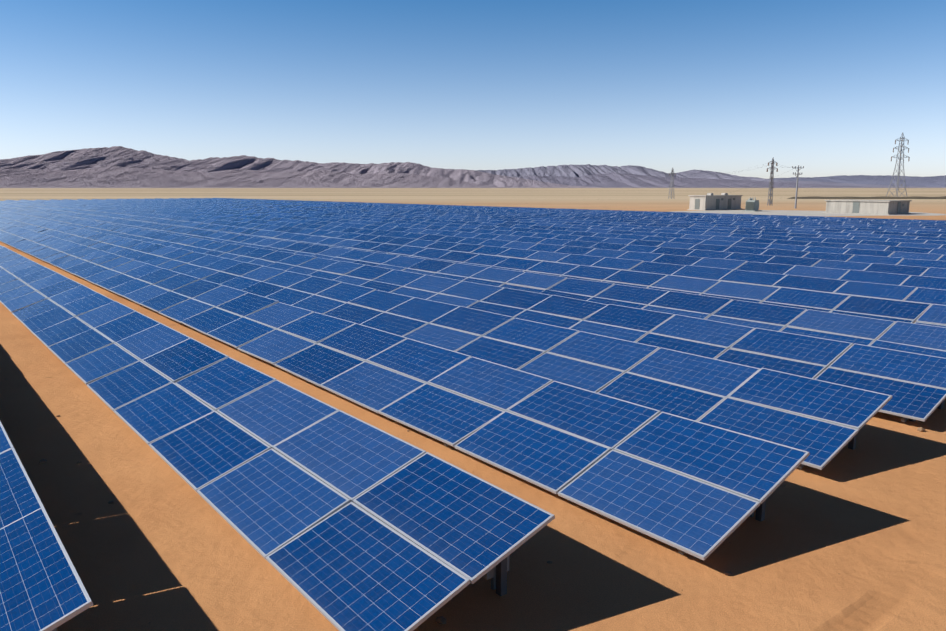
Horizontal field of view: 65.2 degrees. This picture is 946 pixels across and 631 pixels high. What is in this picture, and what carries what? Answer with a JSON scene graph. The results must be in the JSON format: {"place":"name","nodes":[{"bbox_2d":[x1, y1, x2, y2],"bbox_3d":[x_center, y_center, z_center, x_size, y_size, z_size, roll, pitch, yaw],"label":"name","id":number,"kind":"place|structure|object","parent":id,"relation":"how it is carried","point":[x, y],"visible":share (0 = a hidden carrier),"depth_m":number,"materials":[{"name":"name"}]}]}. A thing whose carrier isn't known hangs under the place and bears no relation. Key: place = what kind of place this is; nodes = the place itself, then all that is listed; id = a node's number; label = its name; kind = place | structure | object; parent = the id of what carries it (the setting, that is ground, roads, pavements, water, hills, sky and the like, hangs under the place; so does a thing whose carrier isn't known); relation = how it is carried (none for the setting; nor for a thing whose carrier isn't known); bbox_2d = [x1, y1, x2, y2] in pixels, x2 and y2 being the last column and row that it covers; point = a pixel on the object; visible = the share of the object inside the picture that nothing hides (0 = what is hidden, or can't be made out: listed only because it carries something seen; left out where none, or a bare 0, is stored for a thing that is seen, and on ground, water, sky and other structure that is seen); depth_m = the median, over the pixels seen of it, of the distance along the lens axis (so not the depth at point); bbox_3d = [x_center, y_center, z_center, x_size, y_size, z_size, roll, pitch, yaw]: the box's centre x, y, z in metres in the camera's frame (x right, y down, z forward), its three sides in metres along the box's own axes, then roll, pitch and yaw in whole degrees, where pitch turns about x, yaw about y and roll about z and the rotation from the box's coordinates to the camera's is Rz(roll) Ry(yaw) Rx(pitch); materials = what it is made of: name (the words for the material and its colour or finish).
{"place":"outdoors","nodes":[
{"label":"outdoors","id":0,"kind":"place"},
{"bbox_2d":[0,166,490,187],"bbox_3d":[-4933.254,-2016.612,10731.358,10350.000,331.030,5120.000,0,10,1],"label":"mountain foothills","id":1,"kind":"structure","parent":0,"point":[111,177],"depth_m":9939.92,"materials":[{"name":"grey stone"}]},
{"bbox_2d":[0,146,599,187],"bbox_3d":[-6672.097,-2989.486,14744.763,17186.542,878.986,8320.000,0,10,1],"label":"mountain range","id":2,"kind":"structure","parent":0,"point":[85,158],"depth_m":14445.01,"materials":[{"name":"grey stone"}]},
{"bbox_2d":[0,188,945,630],"bbox_3d":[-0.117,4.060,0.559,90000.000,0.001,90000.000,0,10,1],"label":"desert ground","id":3,"kind":"structure","parent":0,"point":[848,540],"depth_m":8.86,"materials":[{"name":"orange sand"}]},
{"bbox_2d":[39,372,925,623],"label":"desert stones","id":4,"kind":"object","parent":3,"relation":"on","point":[441,620],"visible":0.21,"depth_m":9.72,"materials":[{"name":"brown stone"}]},
{"bbox_2d":[24,252,943,630],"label":"support posts","id":5,"kind":"object","parent":3,"relation":"on","point":[502,570],"depth_m":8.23,"materials":[{"name":"metal"}]},
{"bbox_2d":[0,198,945,630],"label":"solar panels","id":6,"kind":"object","parent":5,"relation":"on","point":[670,378],"visible":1,"depth_m":15.04,"materials":[{"name":"blue glass"}]},
{"bbox_2d":[668,168,675,198],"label":"lattice mast","id":7,"kind":"object","parent":3,"relation":"on","point":[672,173],"visible":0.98,"depth_m":268.45,"materials":[{"name":"metal"}]},
{"bbox_2d":[687,193,742,209],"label":"inverter station","id":8,"kind":"object","parent":3,"relation":"on","point":[711,201],"visible":0.92,"depth_m":136.73,"materials":[{"name":"concrete"}]},
{"bbox_2d":[695,198,734,208],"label":"doors","id":9,"kind":"structure","parent":8,"relation":"in","point":[697,201],"depth_m":136.73,"materials":[{"name":"metal"}]},
{"bbox_2d":[766,158,777,205],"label":"lattice mast","id":10,"kind":"object","parent":3,"relation":"on","point":[770,202],"visible":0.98,"depth_m":168.98,"materials":[{"name":"metal"}]},
{"bbox_2d":[792,165,803,208],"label":"utility pole","id":11,"kind":"object","parent":3,"relation":"on","point":[797,176],"visible":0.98,"depth_m":145.92,"materials":[{"name":"metal"}]},
{"bbox_2d":[670,210,945,215],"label":"gravel pad","id":12,"kind":"object","parent":3,"relation":"on","point":[792,212],"visible":0.54,"depth_m":118.27,"materials":[{"name":"beige gravel"}]},
{"bbox_2d":[742,197,761,211],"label":"pad transformer","id":13,"kind":"object","parent":12,"relation":"on","point":[751,204],"visible":1,"depth_m":128.84,"materials":[{"name":"paint"}]},
{"bbox_2d":[787,196,945,198],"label":"distant berm line","id":14,"kind":"object","parent":3,"relation":"on","point":[879,197],"visible":0.75,"depth_m":265.65,"materials":[{"name":"beige sand"}]},
{"bbox_2d":[823,199,911,214],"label":"utility building","id":15,"kind":"structure","parent":3,"relation":"on","point":[875,207],"depth_m":115.52,"materials":[{"name":"concrete"}]},
{"bbox_2d":[852,201,903,212],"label":"doors","id":16,"kind":"structure","parent":15,"relation":"in","point":[856,204],"depth_m":115.95,"materials":[{"name":"metal"}]},
{"bbox_2d":[886,132,909,196],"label":"transmission tower","id":17,"kind":"structure","parent":3,"relation":"on","point":[899,161],"depth_m":266.22,"materials":[{"name":"metal"}]},
{"bbox_2d":[0,0,945,178],"label":"sky","id":18,"kind":"structure","parent":0,"point":[827,88],"materials":[{"name":"blue"}]},
{"bbox_2d":[517,172,902,187],"bbox_3d":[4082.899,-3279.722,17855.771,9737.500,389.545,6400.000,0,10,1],"label":"mountain foothills","id":19,"kind":"structure","parent":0,"point":[614,180],"depth_m":16645.28,"materials":[{"name":"grey stone"}]},
{"bbox_2d":[476,164,945,187],"bbox_3d":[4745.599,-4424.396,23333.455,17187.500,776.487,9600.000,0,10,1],"label":"mountain range","id":20,"kind":"structure","parent":0,"point":[570,170],"depth_m":23001.76,"materials":[{"name":"grey stone"}]},
{"bbox_2d":[774,175,945,186],"bbox_3d":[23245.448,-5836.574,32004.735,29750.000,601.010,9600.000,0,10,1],"label":"mountain range","id":21,"kind":"structure","parent":0,"point":[935,181],"depth_m":31411.24,"materials":[{"name":"grey stone"}]}
]}

